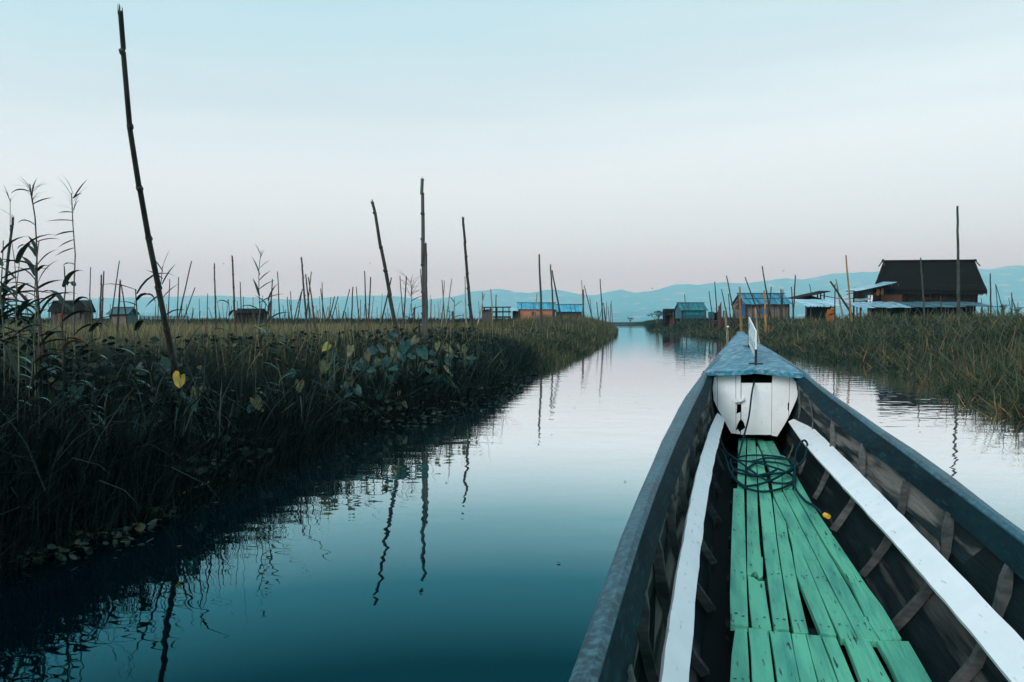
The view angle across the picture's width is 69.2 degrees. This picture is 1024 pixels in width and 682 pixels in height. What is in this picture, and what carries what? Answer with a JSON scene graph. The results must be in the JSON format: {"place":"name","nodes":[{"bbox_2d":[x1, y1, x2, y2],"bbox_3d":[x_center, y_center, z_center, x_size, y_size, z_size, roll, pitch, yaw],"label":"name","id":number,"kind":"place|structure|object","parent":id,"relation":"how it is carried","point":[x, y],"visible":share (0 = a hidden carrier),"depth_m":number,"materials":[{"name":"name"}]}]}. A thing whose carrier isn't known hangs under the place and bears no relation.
{"place":"outdoors","nodes":[
{"label":"outdoors","id":0,"kind":"place"},
{"bbox_2d":[0,310,550,583],"bbox_3d":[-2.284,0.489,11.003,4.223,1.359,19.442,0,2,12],"label":"bank grass","id":1,"kind":"structure","parent":0,"point":[57,498],"depth_m":5.12,"materials":[{"name":"green plant"}]},
{"bbox_2d":[0,321,1023,681],"bbox_3d":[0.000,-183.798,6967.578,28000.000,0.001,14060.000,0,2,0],"label":"water","id":2,"kind":"structure","parent":0,"point":[478,543],"depth_m":3.98,"materials":[{"name":"blue liquid"}]},
{"bbox_2d":[4,546,66,562],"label":"water weed","id":3,"kind":"object","parent":2,"relation":"on","point":[45,549],"visible":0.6,"depth_m":3.72,"materials":[{"name":"green plant"}]},
{"bbox_2d":[20,542,60,567],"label":"water weed","id":4,"kind":"object","parent":2,"relation":"on","point":[49,546],"visible":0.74,"depth_m":3.74,"materials":[{"name":"green plant"}]},
{"bbox_2d":[43,541,87,560],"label":"water weed","id":5,"kind":"object","parent":2,"relation":"on","point":[73,556],"visible":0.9,"depth_m":3.70,"materials":[{"name":"green plant"}]},
{"bbox_2d":[66,529,107,545],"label":"water weed","id":6,"kind":"object","parent":2,"relation":"on","point":[80,533],"visible":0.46,"depth_m":4.04,"materials":[{"name":"green plant"}]},
{"bbox_2d":[74,540,102,553],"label":"water weed","id":7,"kind":"object","parent":2,"relation":"on","point":[88,550],"visible":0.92,"depth_m":3.84,"materials":[{"name":"green plant"}]},
{"bbox_2d":[77,523,128,539],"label":"water weed","id":8,"kind":"object","parent":2,"relation":"on","point":[113,533],"visible":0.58,"depth_m":4.12,"materials":[{"name":"green plant"}]},
{"bbox_2d":[98,528,128,544],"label":"water weed","id":9,"kind":"object","parent":2,"relation":"on","point":[115,541],"visible":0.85,"depth_m":4.01,"materials":[{"name":"green plant"}]},
{"bbox_2d":[113,524,145,535],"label":"water weed","id":10,"kind":"object","parent":2,"relation":"on","point":[140,527],"visible":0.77,"depth_m":4.16,"materials":[{"name":"green plant"}]},
{"bbox_2d":[116,529,153,543],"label":"water weed","id":11,"kind":"object","parent":2,"relation":"on","point":[127,541],"visible":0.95,"depth_m":4.02,"materials":[{"name":"green plant"}]},
{"bbox_2d":[118,519,160,532],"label":"water weed","id":12,"kind":"object","parent":2,"relation":"on","point":[152,524],"visible":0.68,"depth_m":4.24,"materials":[{"name":"green plant"}]},
{"bbox_2d":[699,310,738,331],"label":"landing stage","id":13,"kind":"object","parent":2,"relation":"on","point":[723,319],"visible":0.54,"depth_m":59.79,"materials":[{"name":"brown wood"}]},
{"bbox_2d":[569,317,1023,681],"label":"long boat","id":14,"kind":"object","parent":2,"relation":"on","point":[904,563],"visible":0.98,"depth_m":2.63,"materials":[{"name":"grey wood"}]},
{"bbox_2d":[719,378,830,518],"bbox_3d":[1.617,0.586,4.721,0.509,0.492,2.752,0,2,8],"label":"rope","id":15,"kind":"object","parent":14,"relation":"on","point":[792,466],"visible":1,"depth_m":4.59,"materials":[{"name":"black"}]},
{"bbox_2d":[0,265,1023,314],"bbox_3d":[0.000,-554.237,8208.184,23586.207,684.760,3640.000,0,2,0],"label":"hills","id":16,"kind":"structure","parent":0,"point":[1007,280],"depth_m":8430.06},
{"bbox_2d":[0,0,1023,301],"label":"sky","id":17,"kind":"structure","parent":0,"point":[635,146],"materials":[{"name":"blue"}]},
{"bbox_2d":[10,300,1023,320],"bbox_3d":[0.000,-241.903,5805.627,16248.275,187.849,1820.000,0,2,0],"label":"shore","id":18,"kind":"structure","parent":0,"point":[624,315],"depth_m":5851.65,"materials":[{"name":"green plant"}]},
{"bbox_2d":[637,302,1023,423],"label":"bank","id":19,"kind":"structure","parent":0,"point":[776,336],"depth_m":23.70,"materials":[{"name":"green plant"}]},
{"bbox_2d":[663,309,680,326],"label":"dark shed","id":20,"kind":"structure","parent":19,"relation":"on","point":[668,317],"depth_m":95.95,"materials":[{"name":"brown wood"}]},
{"bbox_2d":[673,302,707,327],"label":"bamboo hut","id":21,"kind":"object","parent":19,"relation":"on","point":[682,310],"visible":0.94,"depth_m":78.12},
{"bbox_2d":[643,316,790,328],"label":"shore grass","id":22,"kind":"structure","parent":19,"relation":"on","point":[649,324],"depth_m":111.22,"materials":[{"name":"green plant"}]},
{"bbox_2d":[718,303,721,331],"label":"stump","id":23,"kind":"object","parent":19,"relation":"on","point":[719,317],"visible":0.86,"depth_m":57.87,"materials":[{"name":"brown wood"}]},
{"bbox_2d":[739,287,741,331],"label":"bamboo pole","id":24,"kind":"object","parent":19,"relation":"on","point":[740,309],"visible":0.67,"depth_m":41.92,"materials":[{"name":"brown wood"}]},
{"bbox_2d":[732,293,791,322],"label":"bamboo hut","id":25,"kind":"object","parent":19,"relation":"on","point":[748,307],"visible":0.75,"depth_m":57.97,"materials":[{"name":"blue wood"}]},
{"bbox_2d":[763,291,766,333],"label":"bamboo pole","id":26,"kind":"object","parent":19,"relation":"on","point":[765,320],"visible":0.72,"depth_m":39.93,"materials":[{"name":"beige wood"}]},
{"bbox_2d":[788,291,837,306],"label":"dark lean to","id":27,"kind":"object","parent":19,"relation":"on","point":[807,296],"visible":0.47,"depth_m":62.52,"materials":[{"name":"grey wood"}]},
{"bbox_2d":[791,299,860,321],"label":"tin shed","id":28,"kind":"structure","parent":19,"relation":"on","point":[811,311],"depth_m":58.37,"materials":[{"name":"white metal"}]},
{"bbox_2d":[825,308,833,321],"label":"cloth bundle","id":29,"kind":"object","parent":19,"relation":"on","point":[829,313],"visible":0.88,"depth_m":54.87,"materials":[{"name":"orange fabric"}]},
{"bbox_2d":[830,281,856,320],"bbox_3d":[18.398,-1.371,39.977,2.633,3.731,0.190,0,2,0],"label":"bamboo pole","id":30,"kind":"object","parent":19,"relation":"on","point":[841,298],"visible":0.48,"depth_m":39.90,"materials":[{"name":"wood"}]},
{"bbox_2d":[845,255,852,322],"bbox_3d":[16.390,-1.800,35.967,0.555,4.702,0.116,0,2,0],"label":"bamboo pole","id":31,"kind":"object","parent":19,"relation":"on","point":[850,308],"visible":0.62,"depth_m":35.91,"materials":[{"name":"wood"}]},
{"bbox_2d":[854,259,987,318],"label":"thatched house","id":32,"kind":"structure","parent":19,"relation":"on","point":[939,278],"depth_m":60.45,"materials":[{"name":"brown wood"}]},
{"bbox_2d":[845,282,895,314],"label":"awning","id":33,"kind":"object","parent":32,"relation":"attached to","point":[864,288],"visible":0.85,"depth_m":58.89,"materials":[{"name":"white metal"}]},
{"bbox_2d":[845,301,996,318],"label":"tin awning","id":34,"kind":"object","parent":19,"relation":"on","point":[857,305],"visible":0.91,"depth_m":57.45,"materials":[{"name":"silver metal"}]},
{"bbox_2d":[920,258,924,315],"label":"bamboo pole","id":35,"kind":"object","parent":19,"relation":"on","point":[922,286],"visible":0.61,"depth_m":45.89,"materials":[{"name":"wood"}]},
{"bbox_2d":[956,206,959,317],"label":"bamboo pole","id":36,"kind":"object","parent":19,"relation":"on","point":[958,264],"visible":0.73,"depth_m":32.88,"materials":[{"name":"brown wood"}]},
{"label":"left bank","id":37,"kind":"structure","parent":0,"visible":0},
{"bbox_2d":[0,216,13,331],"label":"bamboo pole","id":38,"kind":"object","parent":37,"relation":"on","point":[9,248],"visible":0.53,"depth_m":10.96,"materials":[{"name":"brown wood"}]},
{"bbox_2d":[0,298,24,360],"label":"reed","id":39,"kind":"object","parent":37,"relation":"on","point":[6,316],"visible":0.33,"depth_m":6.01,"materials":[{"name":"green plant"}]},
{"bbox_2d":[0,186,37,392],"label":"reed","id":40,"kind":"object","parent":37,"relation":"on","point":[19,288],"visible":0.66,"depth_m":5.29,"materials":[{"name":"green plant"}]},
{"bbox_2d":[0,300,42,389],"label":"reed","id":41,"kind":"object","parent":37,"relation":"on","point":[2,358],"visible":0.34,"depth_m":5.35,"materials":[{"name":"green plant"}]},
{"bbox_2d":[0,234,55,437],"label":"reed","id":42,"kind":"object","parent":37,"relation":"on","point":[24,305],"visible":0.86,"depth_m":4.51,"materials":[{"name":"green plant"}]},
{"bbox_2d":[0,236,55,398],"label":"reed","id":43,"kind":"object","parent":37,"relation":"on","point":[14,272],"visible":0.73,"depth_m":4.89,"materials":[{"name":"green plant"}]},
{"bbox_2d":[7,356,49,443],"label":"reed","id":44,"kind":"object","parent":37,"relation":"on","point":[28,360],"visible":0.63,"depth_m":4.61,"materials":[{"name":"green plant"}]},
{"bbox_2d":[0,287,66,397],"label":"reed","id":45,"kind":"object","parent":37,"relation":"on","point":[31,318],"visible":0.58,"depth_m":5.05,"materials":[{"name":"green plant"}]},
{"bbox_2d":[6,267,63,355],"bbox_3d":[-3.832,0.207,5.924,0.515,1.584,0.163,0,2,-17],"label":"reed","id":46,"kind":"object","parent":37,"relation":"on","point":[29,310],"visible":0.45,"depth_m":5.89,"materials":[{"name":"green plant"}]},
{"bbox_2d":[0,236,72,409],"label":"reed","id":47,"kind":"object","parent":37,"relation":"on","point":[36,249],"visible":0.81,"depth_m":5.00,"materials":[{"name":"green plant"}]},
{"bbox_2d":[3,256,70,426],"bbox_3d":[-3.140,0.230,4.880,0.494,1.596,0.159,0,2,0],"label":"reed","id":48,"kind":"object","parent":37,"relation":"on","point":[32,269],"visible":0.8,"depth_m":4.88,"materials":[{"name":"green plant"}]},
{"bbox_2d":[12,178,75,362],"bbox_3d":[-3.555,-0.120,5.567,0.525,2.259,0.269,0,2,0],"label":"reed","id":49,"kind":"object","parent":37,"relation":"on","point":[31,248],"visible":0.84,"depth_m":5.59,"materials":[{"name":"green plant"}]},
{"bbox_2d":[41,362,84,423],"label":"taro plant","id":50,"kind":"object","parent":37,"relation":"on","point":[80,387],"visible":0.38,"depth_m":5.01,"materials":[{"name":"green plant"}]},
{"bbox_2d":[35,266,95,361],"bbox_3d":[-3.269,0.234,5.426,0.469,1.558,0.091,0,2,7],"label":"reed","id":51,"kind":"object","parent":37,"relation":"on","point":[67,277],"visible":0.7,"depth_m":5.40,"materials":[{"name":"green plant"}]},
{"bbox_2d":[47,300,95,324],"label":"bamboo hut","id":52,"kind":"object","parent":37,"relation":"on","point":[79,306],"visible":0.59,"depth_m":58.43,"materials":[{"name":"brown wood"}]},
{"bbox_2d":[46,178,101,370],"bbox_3d":[-3.484,-0.150,5.936,0.435,2.296,0.302,1,2,33],"label":"reed","id":53,"kind":"object","parent":37,"relation":"on","point":[69,307],"visible":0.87,"depth_m":5.88,"materials":[{"name":"green plant"}]},
{"bbox_2d":[78,385,120,450],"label":"reed","id":54,"kind":"object","parent":37,"relation":"on","point":[108,391],"visible":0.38,"depth_m":4.91,"materials":[{"name":"green plant"}]},
{"bbox_2d":[99,275,101,334],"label":"bamboo pole","id":55,"kind":"object","parent":37,"relation":"on","point":[100,316],"visible":0.62,"depth_m":21.96,"materials":[{"name":"brown wood"}]},
{"bbox_2d":[101,270,103,331],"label":"bamboo pole","id":56,"kind":"object","parent":37,"relation":"on","point":[102,301],"visible":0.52,"depth_m":23.96,"materials":[{"name":"wood"}]},
{"bbox_2d":[66,294,141,391],"bbox_3d":[-3.207,0.318,5.815,0.607,1.368,0.205,0,2,-14],"label":"reed","id":57,"kind":"object","parent":37,"relation":"on","point":[87,304],"visible":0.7,"depth_m":5.80,"materials":[{"name":"green plant"}]},
{"bbox_2d":[116,280,120,337],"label":"bamboo pole","id":58,"kind":"object","parent":37,"relation":"on","point":[118,310],"visible":0.58,"depth_m":20.96,"materials":[{"name":"brown wood"}]},
{"bbox_2d":[106,307,139,325],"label":"bamboo hut","id":59,"kind":"object","parent":37,"relation":"on","point":[130,310],"visible":0.69,"depth_m":66.60,"materials":[{"name":"wood"}]},
{"bbox_2d":[110,402,154,450],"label":"taro plant","id":60,"kind":"object","parent":37,"relation":"on","point":[124,404],"visible":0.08,"depth_m":5.22,"materials":[{"name":"green plant"}]},
{"bbox_2d":[97,356,171,395],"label":"taro plant","id":61,"kind":"object","parent":37,"relation":"on","point":[162,362],"visible":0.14,"depth_m":5.99,"materials":[{"name":"green plant"}]},
{"bbox_2d":[102,273,173,366],"bbox_3d":[-3.144,0.206,6.294,0.615,1.566,0.184,0,2,0],"label":"reed","id":62,"kind":"object","parent":37,"relation":"on","point":[138,323],"visible":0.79,"depth_m":6.29,"materials":[{"name":"green plant"}]},
{"bbox_2d":[117,5,179,390],"bbox_3d":[-2.645,-0.574,5.460,0.116,3.041,1.848,0,2,-13],"label":"bamboo pole","id":63,"kind":"object","parent":37,"relation":"on","point":[154,267],"visible":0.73,"depth_m":5.26,"materials":[{"name":"black wood"}]},
{"bbox_2d":[131,363,172,400],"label":"reed","id":64,"kind":"object","parent":37,"relation":"on","point":[150,378],"visible":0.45,"depth_m":5.60,"materials":[{"name":"green plant"}]},
{"bbox_2d":[139,316,188,324],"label":"jetty","id":65,"kind":"object","parent":37,"relation":"on","point":[157,317],"visible":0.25,"depth_m":72.39,"materials":[{"name":"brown wood"}]},
{"bbox_2d":[147,250,185,362],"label":"reed","id":66,"kind":"object","parent":37,"relation":"on","point":[163,296],"visible":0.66,"depth_m":6.59,"materials":[{"name":"green plant"}]},
{"bbox_2d":[176,261,191,326],"bbox_3d":[-12.965,-1.194,28.979,1.003,3.868,0.070,0,2,0],"label":"bamboo pole","id":67,"kind":"object","parent":37,"relation":"on","point":[183,294],"visible":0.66,"depth_m":28.95,"materials":[{"name":"brown wood"}]},
{"bbox_2d":[169,371,201,456],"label":"taro plant","id":68,"kind":"object","parent":37,"relation":"on","point":[177,377],"visible":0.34,"depth_m":5.54,"materials":[{"name":"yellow plant"}]},
{"bbox_2d":[214,263,216,334],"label":"bamboo pole","id":69,"kind":"object","parent":37,"relation":"on","point":[215,297],"visible":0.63,"depth_m":24.95,"materials":[{"name":"brown wood"}]},
{"bbox_2d":[231,255,236,335],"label":"bamboo pole","id":70,"kind":"object","parent":37,"relation":"on","point":[234,312],"visible":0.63,"depth_m":21.95,"materials":[{"name":"brown wood"}]},
{"bbox_2d":[224,394,262,423],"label":"taro plant","id":71,"kind":"object","parent":37,"relation":"on","point":[253,401],"visible":0.28,"depth_m":6.25,"materials":[{"name":"green plant"}]},
{"bbox_2d":[235,308,268,326],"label":"bamboo hut","id":72,"kind":"object","parent":37,"relation":"on","point":[250,314],"visible":0.67,"depth_m":69.98,"materials":[{"name":"brown wood"}]},
{"bbox_2d":[4,316,512,326],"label":"hedge","id":73,"kind":"object","parent":37,"relation":"on","point":[202,320],"visible":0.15,"depth_m":88.60,"materials":[{"name":"green plant"}]},
{"bbox_2d":[241,244,278,373],"bbox_3d":[-2.747,-0.071,8.191,0.500,2.015,0.119,0,2,4],"label":"reed","id":74,"kind":"object","parent":37,"relation":"on","point":[261,338],"visible":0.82,"depth_m":8.19,"materials":[{"name":"green plant"}]},
{"bbox_2d":[252,284,288,366],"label":"reed","id":75,"kind":"object","parent":37,"relation":"on","point":[268,306],"visible":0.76,"depth_m":7.89,"materials":[{"name":"green plant"}]},
{"bbox_2d":[7,326,543,490],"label":"broad weeds","id":76,"kind":"object","parent":37,"relation":"on","point":[154,340],"visible":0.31,"depth_m":6.37,"materials":[{"name":"green plant"}]},
{"bbox_2d":[256,362,299,420],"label":"reed","id":77,"kind":"object","parent":37,"relation":"on","point":[282,376],"visible":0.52,"depth_m":7.01,"materials":[{"name":"green plant"}]},
{"bbox_2d":[282,368,303,409],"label":"taro plant","id":78,"kind":"object","parent":37,"relation":"on","point":[297,386],"visible":0.18,"depth_m":7.41,"materials":[{"name":"green plant"}]},
{"bbox_2d":[0,304,595,424],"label":"field grass","id":79,"kind":"structure","parent":37,"relation":"on","point":[153,333],"depth_m":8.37,"materials":[{"name":"green plant"}]},
{"bbox_2d":[300,257,308,330],"bbox_3d":[-5.796,-0.723,20.992,0.344,3.342,0.103,0,2,0],"label":"bamboo pole","id":80,"kind":"object","parent":37,"relation":"on","point":[305,307],"visible":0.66,"depth_m":20.95,"materials":[{"name":"brown wood"}]},
{"bbox_2d":[51,325,564,402],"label":"pale weeds","id":81,"kind":"object","parent":37,"relation":"on","point":[365,344],"visible":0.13,"depth_m":12.99,"materials":[{"name":"green plant"}]},
{"bbox_2d":[305,274,311,330],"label":"bamboo pole","id":82,"kind":"object","parent":37,"relation":"on","point":[309,317],"visible":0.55,"depth_m":19.97,"materials":[{"name":"wood"}]},
{"bbox_2d":[319,341,339,398],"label":"taro plant","id":83,"kind":"object","parent":37,"relation":"on","point":[333,352],"visible":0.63,"depth_m":8.22,"materials":[{"name":"green plant"}]},
{"bbox_2d":[314,345,360,406],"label":"taro plant","id":84,"kind":"object","parent":37,"relation":"on","point":[325,367],"visible":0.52,"depth_m":8.10,"materials":[{"name":"green plant"}]},
{"bbox_2d":[324,375,361,417],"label":"taro plant","id":85,"kind":"object","parent":37,"relation":"on","point":[356,390],"visible":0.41,"depth_m":7.95,"materials":[{"name":"green plant"}]},
{"bbox_2d":[349,345,380,404],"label":"taro plant","id":86,"kind":"object","parent":37,"relation":"on","point":[369,352],"visible":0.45,"depth_m":8.70,"materials":[{"name":"green plant"}]},
{"bbox_2d":[352,355,412,420],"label":"taro plant","id":87,"kind":"object","parent":37,"relation":"on","point":[387,360],"visible":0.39,"depth_m":8.81,"materials":[{"name":"green plant"}]},
{"bbox_2d":[374,343,394,401],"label":"taro plant","id":88,"kind":"object","parent":37,"relation":"on","point":[379,364],"visible":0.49,"depth_m":8.96,"materials":[{"name":"green plant"}]},
{"bbox_2d":[176,326,594,430],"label":"creeper leaves","id":89,"kind":"object","parent":37,"relation":"on","point":[433,412],"visible":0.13,"depth_m":10.78,"materials":[{"name":"green plant"}]},
{"bbox_2d":[371,199,401,362],"bbox_3d":[-1.670,-0.396,10.595,0.679,3.252,0.093,0,2,0],"label":"bamboo pole","id":90,"kind":"object","parent":37,"relation":"on","point":[395,325],"visible":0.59,"depth_m":10.56,"materials":[{"name":"black wood"}]},
{"bbox_2d":[388,331,415,390],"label":"taro plant","id":91,"kind":"object","parent":37,"relation":"on","point":[395,352],"visible":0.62,"depth_m":9.86,"materials":[{"name":"green plant"}]},
{"bbox_2d":[400,272,423,330],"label":"reed","id":92,"kind":"object","parent":37,"relation":"on","point":[412,300],"visible":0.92,"depth_m":13.48,"materials":[{"name":"green plant"}]},
{"bbox_2d":[404,335,427,389],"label":"taro plant","id":93,"kind":"object","parent":37,"relation":"on","point":[422,352],"visible":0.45,"depth_m":9.99,"materials":[{"name":"green plant"}]},
{"bbox_2d":[217,312,618,373],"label":"edge grass","id":94,"kind":"structure","parent":37,"relation":"on","point":[608,331],"depth_m":29.49,"materials":[{"name":"green plant"}]},
{"bbox_2d":[420,178,424,340],"bbox_3d":[-1.659,-0.986,14.083,0.160,4.234,0.129,0,2,0],"label":"bamboo pole","id":95,"kind":"object","parent":37,"relation":"on","point":[422,238],"visible":0.59,"depth_m":14.03,"materials":[{"name":"brown wood"}]},
{"bbox_2d":[424,241,427,342],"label":"bamboo pole","id":96,"kind":"object","parent":37,"relation":"on","point":[426,294],"visible":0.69,"depth_m":13.86,"materials":[{"name":"brown wood"}]},
{"bbox_2d":[418,360,449,398],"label":"taro plant","id":97,"kind":"object","parent":37,"relation":"on","point":[426,368],"visible":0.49,"depth_m":10.25,"materials":[{"name":"green plant"}]},
{"bbox_2d":[429,341,453,376],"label":"taro plant","id":98,"kind":"object","parent":37,"relation":"on","point":[445,348],"visible":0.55,"depth_m":10.86,"materials":[{"name":"green plant"}]},
{"bbox_2d":[434,359,455,396],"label":"taro plant","id":99,"kind":"object","parent":37,"relation":"on","point":[436,364],"visible":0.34,"depth_m":10.39,"materials":[{"name":"green plant"}]},
{"bbox_2d":[451,343,476,376],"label":"taro plant","id":100,"kind":"object","parent":37,"relation":"on","point":[470,358],"visible":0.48,"depth_m":11.42,"materials":[{"name":"green plant"}]},
{"bbox_2d":[462,217,473,328],"bbox_3d":[-1.178,-1.283,20.971,0.474,4.469,0.145,0,2,0],"label":"bamboo pole","id":101,"kind":"object","parent":37,"relation":"on","point":[467,280],"visible":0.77,"depth_m":20.93,"materials":[{"name":"black wood"}]},
{"bbox_2d":[483,307,510,323],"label":"open shed","id":102,"kind":"structure","parent":37,"relation":"on","point":[486,312],"depth_m":79.90,"materials":[{"name":"brown wood"}]},
{"bbox_2d":[516,302,555,319],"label":"bamboo hut","id":103,"kind":"object","parent":37,"relation":"on","point":[524,308],"visible":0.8,"depth_m":77.96,"materials":[{"name":"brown wood"}]},
{"bbox_2d":[538,254,542,328],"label":"bamboo pole","id":104,"kind":"object","parent":37,"relation":"on","point":[541,317],"visible":0.66,"depth_m":34.92,"materials":[{"name":"brown wood"}]},
{"bbox_2d":[550,264,554,323],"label":"bamboo pole","id":105,"kind":"object","parent":37,"relation":"on","point":[552,295],"visible":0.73,"depth_m":49.90,"materials":[{"name":"brown wood"}]},
{"bbox_2d":[552,270,563,326],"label":"bamboo pole","id":106,"kind":"object","parent":37,"relation":"on","point":[557,300],"visible":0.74,"depth_m":43.92,"materials":[{"name":"brown wood"}]},
{"bbox_2d":[555,304,581,317],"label":"bamboo hut","id":107,"kind":"object","parent":37,"relation":"on","point":[574,309],"visible":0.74,"depth_m":81.35,"materials":[{"name":"blue metal"}]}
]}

